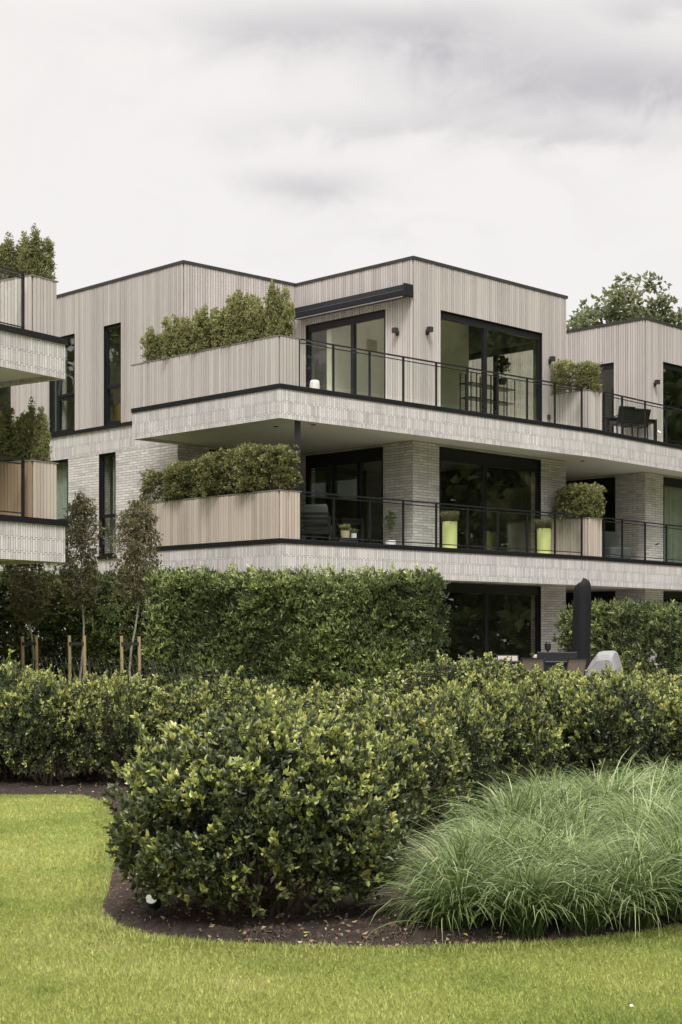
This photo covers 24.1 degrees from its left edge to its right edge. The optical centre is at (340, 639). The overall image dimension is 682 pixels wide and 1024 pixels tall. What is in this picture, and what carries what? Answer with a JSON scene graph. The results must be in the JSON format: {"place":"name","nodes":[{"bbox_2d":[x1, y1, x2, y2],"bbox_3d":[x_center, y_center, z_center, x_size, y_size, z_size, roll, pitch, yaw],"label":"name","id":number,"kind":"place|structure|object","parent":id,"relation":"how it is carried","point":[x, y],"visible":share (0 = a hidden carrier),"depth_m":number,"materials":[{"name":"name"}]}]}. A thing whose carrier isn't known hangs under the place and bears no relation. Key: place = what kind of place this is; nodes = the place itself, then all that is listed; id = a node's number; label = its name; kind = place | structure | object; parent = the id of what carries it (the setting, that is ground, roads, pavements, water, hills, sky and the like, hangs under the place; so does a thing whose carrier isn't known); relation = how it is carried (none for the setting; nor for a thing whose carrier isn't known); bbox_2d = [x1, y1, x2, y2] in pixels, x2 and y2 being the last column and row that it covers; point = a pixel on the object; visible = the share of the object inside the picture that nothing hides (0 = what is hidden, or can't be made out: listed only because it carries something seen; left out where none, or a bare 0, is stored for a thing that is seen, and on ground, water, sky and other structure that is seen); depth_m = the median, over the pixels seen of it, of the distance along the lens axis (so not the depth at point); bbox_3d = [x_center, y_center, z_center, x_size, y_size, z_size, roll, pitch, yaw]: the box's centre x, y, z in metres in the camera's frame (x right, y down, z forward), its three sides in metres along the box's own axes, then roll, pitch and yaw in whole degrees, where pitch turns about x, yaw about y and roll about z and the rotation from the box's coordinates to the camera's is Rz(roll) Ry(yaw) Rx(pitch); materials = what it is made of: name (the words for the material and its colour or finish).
{"place":"outdoors","nodes":[
{"label":"outdoors","id":0,"kind":"place"},
{"bbox_2d":[0,266,67,564],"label":"apartment building","id":1,"kind":"structure","parent":0,"point":[28,356],"depth_m":26.33,"materials":[{"name":"brick"}]},
{"bbox_2d":[0,459,58,518],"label":"planter box","id":2,"kind":"object","parent":1,"relation":"on","point":[40,489],"visible":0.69,"depth_m":26.66,"materials":[{"name":"brown wood"}]},
{"bbox_2d":[0,399,24,461],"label":"shrub","id":3,"kind":"object","parent":2,"relation":"on","point":[6,433],"visible":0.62,"depth_m":27.16,"materials":[{"name":"green plant"}]},
{"bbox_2d":[9,397,43,460],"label":"shrub","id":4,"kind":"object","parent":2,"relation":"on","point":[21,435],"visible":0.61,"depth_m":27.05,"materials":[{"name":"green plant"}]},
{"bbox_2d":[29,406,52,465],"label":"shrub","id":5,"kind":"object","parent":2,"relation":"on","point":[40,446],"visible":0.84,"depth_m":26.82,"materials":[{"name":"green plant"}]},
{"bbox_2d":[0,274,58,335],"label":"planter box","id":6,"kind":"object","parent":1,"relation":"on","point":[40,304],"visible":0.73,"depth_m":26.66,"materials":[{"name":"brown wood"}]},
{"bbox_2d":[0,231,23,279],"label":"shrub","id":7,"kind":"object","parent":6,"relation":"on","point":[8,260],"visible":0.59,"depth_m":27.03,"materials":[{"name":"green plant"}]},
{"bbox_2d":[16,222,57,280],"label":"shrub","id":8,"kind":"object","parent":6,"relation":"on","point":[33,254],"visible":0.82,"depth_m":26.83,"materials":[{"name":"green plant"}]},
{"bbox_2d":[0,759,681,950],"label":"soil bed","id":9,"kind":"object","parent":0,"point":[187,928],"visible":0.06,"depth_m":8.79,"materials":[{"name":"soil"}]},
{"bbox_2d":[0,649,78,779],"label":"shrub","id":10,"kind":"object","parent":9,"relation":"on","point":[9,672],"visible":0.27,"depth_m":17.46,"materials":[{"name":"green plant"}]},
{"bbox_2d":[0,664,109,784],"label":"shrub","id":11,"kind":"object","parent":9,"relation":"on","point":[46,760],"visible":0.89,"depth_m":16.92,"materials":[{"name":"green plant"}]},
{"bbox_2d":[38,669,133,778],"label":"shrub","id":12,"kind":"object","parent":9,"relation":"on","point":[94,773],"visible":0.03,"depth_m":17.84,"materials":[{"name":"green plant"}]},
{"bbox_2d":[40,669,182,784],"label":"shrub","id":13,"kind":"object","parent":9,"relation":"on","point":[102,695],"visible":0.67,"depth_m":16.93,"materials":[{"name":"green plant"}]},
{"bbox_2d":[101,673,223,765],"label":"shrub","id":14,"kind":"object","parent":9,"relation":"on","point":[175,709],"visible":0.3,"depth_m":17.17,"materials":[{"name":"green plant"}]},
{"bbox_2d":[165,665,258,761],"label":"shrub","id":15,"kind":"object","parent":9,"relation":"on","point":[216,689],"visible":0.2,"depth_m":17.34,"materials":[{"name":"green plant"}]},
{"bbox_2d":[202,676,311,754],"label":"shrub","id":16,"kind":"object","parent":9,"relation":"on","point":[242,691],"visible":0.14,"depth_m":16.88,"materials":[{"name":"green plant"}]},
{"bbox_2d":[99,690,415,917],"bbox_3d":[-0.461,0.944,9.092,1.780,1.334,1.656,0,0,0],"label":"shrub","id":17,"kind":"object","parent":9,"relation":"on","point":[316,775],"visible":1,"depth_m":8.61,"materials":[{"name":"green plant"}]},
{"bbox_2d":[245,678,407,732],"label":"shrub","id":18,"kind":"object","parent":9,"relation":"on","point":[320,700],"visible":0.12,"depth_m":14.07,"materials":[{"name":"green plant"}]},
{"bbox_2d":[3,773,664,949],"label":"fallen leaves","id":19,"kind":"object","parent":9,"relation":"on","point":[299,925],"visible":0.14,"depth_m":8.67,"materials":[{"name":"plant"}]},
{"bbox_2d":[272,704,430,857],"bbox_3d":[0.068,1.018,10.905,1.101,1.179,1.140,0,0,17],"label":"shrub","id":20,"kind":"object","parent":9,"relation":"on","point":[414,773],"visible":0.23,"depth_m":10.77,"materials":[{"name":"green plant"}]},
{"bbox_2d":[309,678,466,810],"bbox_3d":[0.453,0.971,14.409,1.521,1.276,1.422,0,0,42],"label":"shrub","id":21,"kind":"object","parent":9,"relation":"on","point":[375,698],"visible":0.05,"depth_m":14.21,"materials":[{"name":"green plant"}]},
{"bbox_2d":[327,695,473,835],"bbox_3d":[0.373,1.020,12.529,1.176,1.176,1.262,0,0,-39],"label":"shrub","id":22,"kind":"object","parent":9,"relation":"on","point":[428,738],"visible":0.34,"depth_m":12.31,"materials":[{"name":"green plant"}]},
{"bbox_2d":[379,650,485,701],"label":"shrub","id":23,"kind":"object","parent":9,"relation":"on","point":[435,675],"visible":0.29,"depth_m":20.98,"materials":[{"name":"green plant"}]},
{"bbox_2d":[377,671,506,826],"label":"shrub","id":24,"kind":"object","parent":9,"relation":"on","point":[484,758],"visible":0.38,"depth_m":13.21,"materials":[{"name":"green plant"}]},
{"bbox_2d":[347,839,549,939],"bbox_3d":[0.596,1.320,8.611,1.103,0.533,1.105,-7,-2,10],"label":"grass clump","id":25,"kind":"object","parent":9,"relation":"on","point":[454,917],"visible":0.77,"depth_m":8.48,"materials":[{"name":"plant"}]},
{"bbox_2d":[337,814,561,927],"bbox_3d":[0.691,1.265,8.944,1.271,0.664,1.285,0,0,40],"label":"grass clump","id":26,"kind":"object","parent":9,"relation":"on","point":[459,864],"visible":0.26,"depth_m":8.83,"materials":[{"name":"plant"}]},
{"bbox_2d":[389,807,560,882],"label":"grass clump","id":27,"kind":"object","parent":9,"relation":"on","point":[456,836],"visible":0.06,"depth_m":9.71,"materials":[{"name":"plant"}]},
{"bbox_2d":[433,651,520,688],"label":"shrub","id":28,"kind":"object","parent":9,"relation":"on","point":[491,663],"visible":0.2,"depth_m":21.36,"materials":[{"name":"green plant"}]},
{"bbox_2d":[407,814,600,885],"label":"grass clump","id":29,"kind":"object","parent":9,"relation":"on","point":[514,846],"visible":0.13,"depth_m":9.23,"materials":[{"name":"plant"}]},
{"bbox_2d":[453,680,570,807],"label":"shrub","id":30,"kind":"object","parent":9,"relation":"on","point":[517,729],"visible":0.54,"depth_m":14.24,"materials":[{"name":"green plant"}]},
{"bbox_2d":[425,769,600,845],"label":"grass clump","id":31,"kind":"object","parent":9,"relation":"on","point":[499,803],"visible":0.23,"depth_m":11.35,"materials":[{"name":"plant"}]},
{"bbox_2d":[427,835,624,938],"bbox_3d":[0.969,1.305,8.517,1.162,0.556,1.218,-6,-7,26],"label":"grass clump","id":32,"kind":"object","parent":9,"relation":"on","point":[537,928],"visible":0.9,"depth_m":8.40,"materials":[{"name":"plant"}]},
{"bbox_2d":[477,662,577,689],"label":"shrub","id":33,"kind":"object","parent":9,"relation":"on","point":[516,672],"visible":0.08,"depth_m":20.95,"materials":[{"name":"green plant"}]},
{"bbox_2d":[459,795,605,840],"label":"grass clump","id":34,"kind":"object","parent":9,"relation":"on","point":[541,820],"visible":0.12,"depth_m":10.53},
{"bbox_2d":[441,802,633,858],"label":"grass clump","id":35,"kind":"object","parent":9,"relation":"on","point":[562,837],"visible":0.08,"depth_m":9.63,"materials":[{"name":"plant"}]},
{"bbox_2d":[466,768,611,819],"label":"grass clump","id":36,"kind":"object","parent":9,"relation":"on","point":[550,801],"visible":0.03,"depth_m":11.77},
{"bbox_2d":[471,781,617,821],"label":"grass clump","id":37,"kind":"object","parent":9,"relation":"on","point":[567,798],"visible":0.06,"depth_m":11.31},
{"bbox_2d":[496,663,609,786],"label":"shrub","id":38,"kind":"object","parent":9,"relation":"on","point":[551,697],"visible":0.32,"depth_m":15.48,"materials":[{"name":"green plant"}]},
{"bbox_2d":[483,831,641,930],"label":"grass clump","id":39,"kind":"object","parent":9,"relation":"on","point":[562,868],"visible":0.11,"depth_m":8.96,"materials":[{"name":"plant"}]},
{"bbox_2d":[486,799,651,864],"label":"grass clump","id":40,"kind":"object","parent":9,"relation":"on","point":[562,827],"visible":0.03,"depth_m":10.32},
{"bbox_2d":[489,804,661,921],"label":"grass clump","id":41,"kind":"object","parent":9,"relation":"on","point":[570,845],"visible":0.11,"depth_m":9.36,"materials":[{"name":"plant"}]},
{"bbox_2d":[499,784,658,842],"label":"grass clump","id":42,"kind":"object","parent":9,"relation":"on","point":[598,820],"visible":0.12,"depth_m":10.59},
{"bbox_2d":[527,668,639,777],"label":"shrub","id":43,"kind":"object","parent":9,"relation":"on","point":[562,677],"visible":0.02,"depth_m":17.62,"materials":[{"name":"green plant"}]},
{"bbox_2d":[492,846,681,934],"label":"grass clump","id":44,"kind":"object","parent":9,"relation":"on","point":[593,923],"visible":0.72,"depth_m":8.51,"materials":[{"name":"plant"}]},
{"bbox_2d":[536,662,681,781],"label":"shrub","id":45,"kind":"object","parent":9,"relation":"on","point":[609,691],"visible":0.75,"depth_m":15.23,"materials":[{"name":"green plant"}]},
{"bbox_2d":[540,813,681,940],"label":"grass clump","id":46,"kind":"object","parent":9,"relation":"on","point":[638,922],"visible":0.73,"depth_m":8.69,"materials":[{"name":"plant"}]},
{"bbox_2d":[540,748,681,811],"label":"grass clump","id":47,"kind":"object","parent":9,"relation":"on","point":[616,788],"visible":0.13,"depth_m":12.37,"materials":[{"name":"plant"}]},
{"bbox_2d":[550,799,680,857],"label":"grass clump","id":48,"kind":"object","parent":9,"relation":"on","point":[596,826],"visible":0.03,"depth_m":10.24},
{"bbox_2d":[568,784,681,844],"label":"grass clump","id":49,"kind":"object","parent":9,"relation":"on","point":[625,819],"visible":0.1,"depth_m":10.56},
{"bbox_2d":[574,768,681,829],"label":"grass clump","id":50,"kind":"object","parent":9,"relation":"on","point":[633,803],"visible":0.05,"depth_m":11.17,"materials":[{"name":"plant"}]},
{"bbox_2d":[580,805,681,920],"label":"grass clump","id":51,"kind":"object","parent":9,"relation":"on","point":[677,912],"visible":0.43,"depth_m":8.95,"materials":[{"name":"plant"}]},
{"bbox_2d":[592,805,681,857],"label":"grass clump","id":52,"kind":"object","parent":9,"relation":"on","point":[668,833],"visible":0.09,"depth_m":9.82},
{"bbox_2d":[593,785,681,854],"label":"grass clump","id":53,"kind":"object","parent":9,"relation":"on","point":[675,819],"visible":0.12,"depth_m":10.25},
{"bbox_2d":[595,673,681,774],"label":"shrub","id":54,"kind":"object","parent":9,"relation":"on","point":[663,684],"visible":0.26,"depth_m":15.69,"materials":[{"name":"green plant"}]},
{"bbox_2d":[625,675,681,776],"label":"shrub","id":55,"kind":"object","parent":9,"relation":"on","point":[672,694],"visible":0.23,"depth_m":15.52,"materials":[{"name":"green plant"}]},
{"bbox_2d":[0,679,681,1023],"bbox_3d":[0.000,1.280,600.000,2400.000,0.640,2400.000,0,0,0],"label":"ground","id":56,"kind":"structure","parent":0,"point":[371,973],"depth_m":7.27,"materials":[{"name":"plant"}]},
{"bbox_2d":[0,563,58,670],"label":"tree","id":57,"kind":"object","parent":56,"relation":"on","point":[29,597],"visible":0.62,"depth_m":29.17,"materials":[{"name":"green plant"}]},
{"bbox_2d":[56,491,104,680],"bbox_3d":[-4.748,-0.881,29.068,0.874,3.691,0.927,0,0,-40],"label":"tree","id":58,"kind":"object","parent":56,"relation":"on","point":[81,586],"visible":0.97,"depth_m":28.97,"materials":[{"name":"green plant"}]},
{"bbox_2d":[0,562,195,686],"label":"hedge","id":59,"kind":"object","parent":56,"relation":"on","point":[110,615],"visible":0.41,"depth_m":30.76,"materials":[{"name":"green plant"}]},
{"bbox_2d":[107,499,164,683],"bbox_3d":[-3.735,-0.802,29.013,1.014,3.530,0.982,0,0,40],"label":"tree","id":60,"kind":"object","parent":56,"relation":"on","point":[136,538],"visible":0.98,"depth_m":28.88,"materials":[{"name":"green plant"}]},
{"bbox_2d":[31,657,309,705],"bbox_3d":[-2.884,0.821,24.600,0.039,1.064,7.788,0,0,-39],"label":"hedge","id":61,"kind":"object","parent":56,"relation":"on","point":[153,667],"visible":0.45,"depth_m":24.59,"materials":[{"name":"plant"}]},
{"bbox_2d":[140,562,452,697],"bbox_3d":[-0.810,-0.044,27.193,5.403,2.607,1.762,0,0,20],"label":"hedge","id":62,"kind":"object","parent":56,"relation":"on","point":[342,591],"visible":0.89,"depth_m":26.70,"materials":[{"name":"green plant"}]},
{"bbox_2d":[0,256,681,680],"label":"apartment building","id":63,"kind":"structure","parent":56,"relation":"on","point":[378,426],"depth_m":37.93,"materials":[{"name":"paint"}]},
{"bbox_2d":[49,334,74,433],"bbox_3d":[-6.799,-6.285,39.477,0.264,2.370,1.140,0,0,-44],"label":"window","id":64,"kind":"structure","parent":63,"relation":"in","point":[60,397],"depth_m":39.58,"materials":[{"name":"black metal"}]},
{"bbox_2d":[99,452,115,555],"bbox_3d":[-5.518,-3.220,38.042,0.134,2.440,0.650,0,0,-44],"label":"window","id":65,"kind":"structure","parent":63,"relation":"in","point":[102,515],"depth_m":38.23,"materials":[{"name":"black metal"}]},
{"bbox_2d":[104,322,120,425],"bbox_3d":[-5.362,-6.285,37.878,0.134,2.370,0.709,0,0,-44],"label":"window","id":66,"kind":"structure","parent":63,"relation":"in","point":[107,386],"depth_m":38.09,"materials":[{"name":"black metal"}]},
{"bbox_2d":[130,335,300,407],"bbox_3d":[-2.717,-5.554,33.550,0.570,0.965,4.887,0,0,-44],"label":"planter box","id":67,"kind":"object","parent":63,"relation":"on","point":[270,360],"visible":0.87,"depth_m":32.98,"materials":[{"name":"brown wood"}]},
{"bbox_2d":[139,325,163,363],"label":"shrub","id":68,"kind":"object","parent":67,"relation":"in","point":[152,343],"visible":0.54,"depth_m":34.71,"materials":[{"name":"green plant"}]},
{"bbox_2d":[155,313,185,362],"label":"shrub","id":69,"kind":"object","parent":67,"relation":"in","point":[169,330],"visible":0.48,"depth_m":34.22,"materials":[{"name":"green plant"}]},
{"bbox_2d":[170,315,194,357],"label":"shrub","id":70,"kind":"object","parent":67,"relation":"in","point":[183,342],"visible":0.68,"depth_m":33.96,"materials":[{"name":"green plant"}]},
{"bbox_2d":[185,303,213,353],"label":"shrub","id":71,"kind":"object","parent":67,"relation":"in","point":[202,326],"visible":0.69,"depth_m":33.50,"materials":[{"name":"green plant"}]},
{"bbox_2d":[209,306,233,349],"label":"shrub","id":72,"kind":"object","parent":67,"relation":"on","point":[217,324],"visible":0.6,"depth_m":33.06,"materials":[{"name":"green plant"}]},
{"bbox_2d":[220,289,256,347],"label":"shrub","id":73,"kind":"object","parent":67,"relation":"on","point":[235,312],"visible":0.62,"depth_m":32.71,"materials":[{"name":"green plant"}]},
{"bbox_2d":[242,295,270,343],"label":"shrub","id":74,"kind":"object","parent":67,"relation":"in","point":[257,323],"visible":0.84,"depth_m":32.33,"materials":[{"name":"green plant"}]},
{"bbox_2d":[262,278,295,336],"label":"shrub","id":75,"kind":"object","parent":67,"relation":"in","point":[279,317],"visible":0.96,"depth_m":31.97,"materials":[{"name":"green plant"}]},
{"bbox_2d":[130,489,301,546],"bbox_3d":[-2.706,-2.494,33.560,0.600,0.965,4.888,0,0,-44],"label":"planter box","id":76,"kind":"object","parent":63,"relation":"on","point":[269,514],"visible":0.77,"depth_m":32.71,"materials":[{"name":"brown wood"}]},
{"bbox_2d":[138,468,180,502],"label":"shrub","id":77,"kind":"object","parent":76,"relation":"in","point":[155,479],"visible":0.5,"depth_m":34.58,"materials":[{"name":"green plant"}]},
{"bbox_2d":[160,465,191,500],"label":"shrub","id":78,"kind":"object","parent":76,"relation":"in","point":[167,479],"visible":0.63,"depth_m":34.06,"materials":[{"name":"green plant"}]},
{"bbox_2d":[168,458,204,498],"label":"shrub","id":79,"kind":"object","parent":76,"relation":"in","point":[185,484],"visible":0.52,"depth_m":33.82,"materials":[{"name":"green plant"}]},
{"bbox_2d":[188,456,225,497],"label":"shrub","id":80,"kind":"object","parent":76,"relation":"in","point":[197,472],"visible":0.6,"depth_m":33.52,"materials":[{"name":"green plant"}]},
{"bbox_2d":[197,451,237,498],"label":"shrub","id":81,"kind":"object","parent":76,"relation":"on","point":[212,467],"visible":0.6,"depth_m":33.02,"materials":[{"name":"green plant"}]},
{"bbox_2d":[218,445,264,493],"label":"shrub","id":82,"kind":"object","parent":76,"relation":"in","point":[231,462],"visible":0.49,"depth_m":32.85,"materials":[{"name":"green plant"}]},
{"bbox_2d":[231,442,283,493],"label":"shrub","id":83,"kind":"object","parent":76,"relation":"in","point":[244,475],"visible":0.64,"depth_m":32.22,"materials":[{"name":"green plant"}]},
{"bbox_2d":[248,443,303,491],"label":"shrub","id":84,"kind":"object","parent":76,"relation":"on","point":[281,452],"visible":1,"depth_m":31.97,"materials":[{"name":"green plant"}]},
{"bbox_2d":[301,504,336,540],"bbox_3d":[-0.482,-2.425,33.856,0.670,0.835,0.810,0,0,10],"label":"lounge chair","id":85,"kind":"object","parent":63,"relation":"on","point":[316,518],"visible":0.77,"depth_m":33.52,"materials":[{"name":"fabric"}]},
{"bbox_2d":[306,447,382,543],"bbox_3d":[0.096,-3.195,37.109,0.132,2.350,2.546,0,0,-44],"label":"sliding door","id":86,"kind":"structure","parent":63,"relation":"in","point":[360,456],"depth_m":36.98,"materials":[{"name":"black metal"}]},
{"bbox_2d":[306,309,385,398],"bbox_3d":[0.128,-6.275,37.076,0.132,2.390,2.622,0,0,-44],"label":"sliding door","id":87,"kind":"structure","parent":63,"relation":"in","point":[354,320],"depth_m":36.92,"materials":[{"name":"black metal"}]},
{"bbox_2d":[442,521,456,547],"bbox_3d":[2.417,-2.324,35.550,0.336,0.607,0.336,0,0,0],"label":"plant pot","id":88,"kind":"object","parent":63,"relation":"on","point":[449,532],"visible":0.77,"depth_m":35.40,"materials":[{"name":"ceramic"}]},
{"bbox_2d":[460,371,514,416],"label":"chairs","id":89,"kind":"object","parent":63,"relation":"on","point":[491,387],"visible":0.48,"depth_m":40.47,"materials":[{"name":"black metal"}]},
{"bbox_2d":[439,447,540,552],"bbox_3d":[3.502,-3.195,37.534,0.132,2.350,3.776,0,0,44],"label":"sliding door","id":90,"kind":"structure","parent":63,"relation":"in","point":[482,459],"depth_m":37.38,"materials":[{"name":"black metal"}]},
{"bbox_2d":[439,583,540,659],"bbox_3d":[3.502,-0.085,37.534,0.132,2.430,3.776,0,0,44],"label":"sliding door","id":91,"kind":"structure","parent":63,"relation":"in","point":[484,589],"depth_m":37.51,"materials":[{"name":"black metal"}]},
{"bbox_2d":[441,310,541,420],"bbox_3d":[3.520,-6.270,37.553,0.132,2.380,3.810,0,0,44],"label":"sliding door","id":92,"kind":"structure","parent":63,"relation":"in","point":[485,325],"depth_m":37.49,"materials":[{"name":"black metal"}]},
{"bbox_2d":[469,343,532,414],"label":"sliding door","id":93,"kind":"structure","parent":63,"relation":"in","point":[527,347],"depth_m":41.09,"materials":[{"name":"black metal"}]},
{"bbox_2d":[550,517,602,556],"bbox_3d":[5.705,-2.477,38.927,0.590,0.930,1.231,0,0,-44],"label":"planter box","id":94,"kind":"object","parent":63,"relation":"on","point":[568,534],"visible":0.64,"depth_m":38.59,"materials":[{"name":"brown wood"}]},
{"bbox_2d":[548,482,607,521],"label":"shrub","id":95,"kind":"object","parent":94,"relation":"in","point":[578,493],"visible":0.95,"depth_m":38.53,"materials":[{"name":"green plant"}]},
{"bbox_2d":[550,389,602,429],"bbox_3d":[5.705,-5.537,38.927,0.590,0.930,1.231,0,0,-44],"label":"planter box","id":96,"kind":"object","parent":63,"relation":"on","point":[568,408],"visible":0.66,"depth_m":38.59,"materials":[{"name":"brown wood"}]},
{"bbox_2d":[550,357,602,393],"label":"shrub","id":97,"kind":"object","parent":96,"relation":"in","point":[588,373],"visible":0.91,"depth_m":38.49,"materials":[{"name":"green plant"}]},
{"bbox_2d":[602,531,631,558],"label":"outdoor sofa","id":98,"kind":"object","parent":63,"relation":"on","point":[611,547],"visible":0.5,"depth_m":40.73,"materials":[{"name":"grey fabric"}]},
{"bbox_2d":[552,604,592,651],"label":"hedge","id":99,"kind":"object","parent":56,"relation":"on","point":[566,617],"visible":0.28,"depth_m":37.02,"materials":[{"name":"green plant"}]},
{"bbox_2d":[566,271,681,329],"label":"tree","id":100,"kind":"object","parent":56,"relation":"on","point":[587,316],"visible":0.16,"depth_m":59.50,"materials":[{"name":"green plant"}]},
{"bbox_2d":[590,596,681,680],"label":"hedge","id":101,"kind":"object","parent":56,"relation":"on","point":[647,637],"visible":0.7,"depth_m":35.12,"materials":[{"name":"green plant"}]},
{"bbox_2d":[0,0,681,329],"label":"sky","id":102,"kind":"structure","parent":0,"point":[534,143],"materials":[{"name":"white"}]},
{"bbox_2d":[585,651,622,677],"bbox_3d":[5.242,0.679,31.803,0.778,0.930,0.636,0,0,25],"label":"chair","id":103,"kind":"object","parent":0,"point":[600,659],"visible":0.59,"depth_m":31.55,"materials":[{"name":"fabric"}]},
{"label":"patio","id":104,"kind":"structure","parent":0,"visible":0},
{"bbox_2d":[572,578,590,669],"bbox_3d":[4.980,-0.073,33.200,0.600,2.434,0.600,0,0,0],"label":"closed parasol","id":105,"kind":"object","parent":104,"relation":"on","point":[581,631],"visible":0.69,"depth_m":33.08,"materials":[{"name":"fabric"}]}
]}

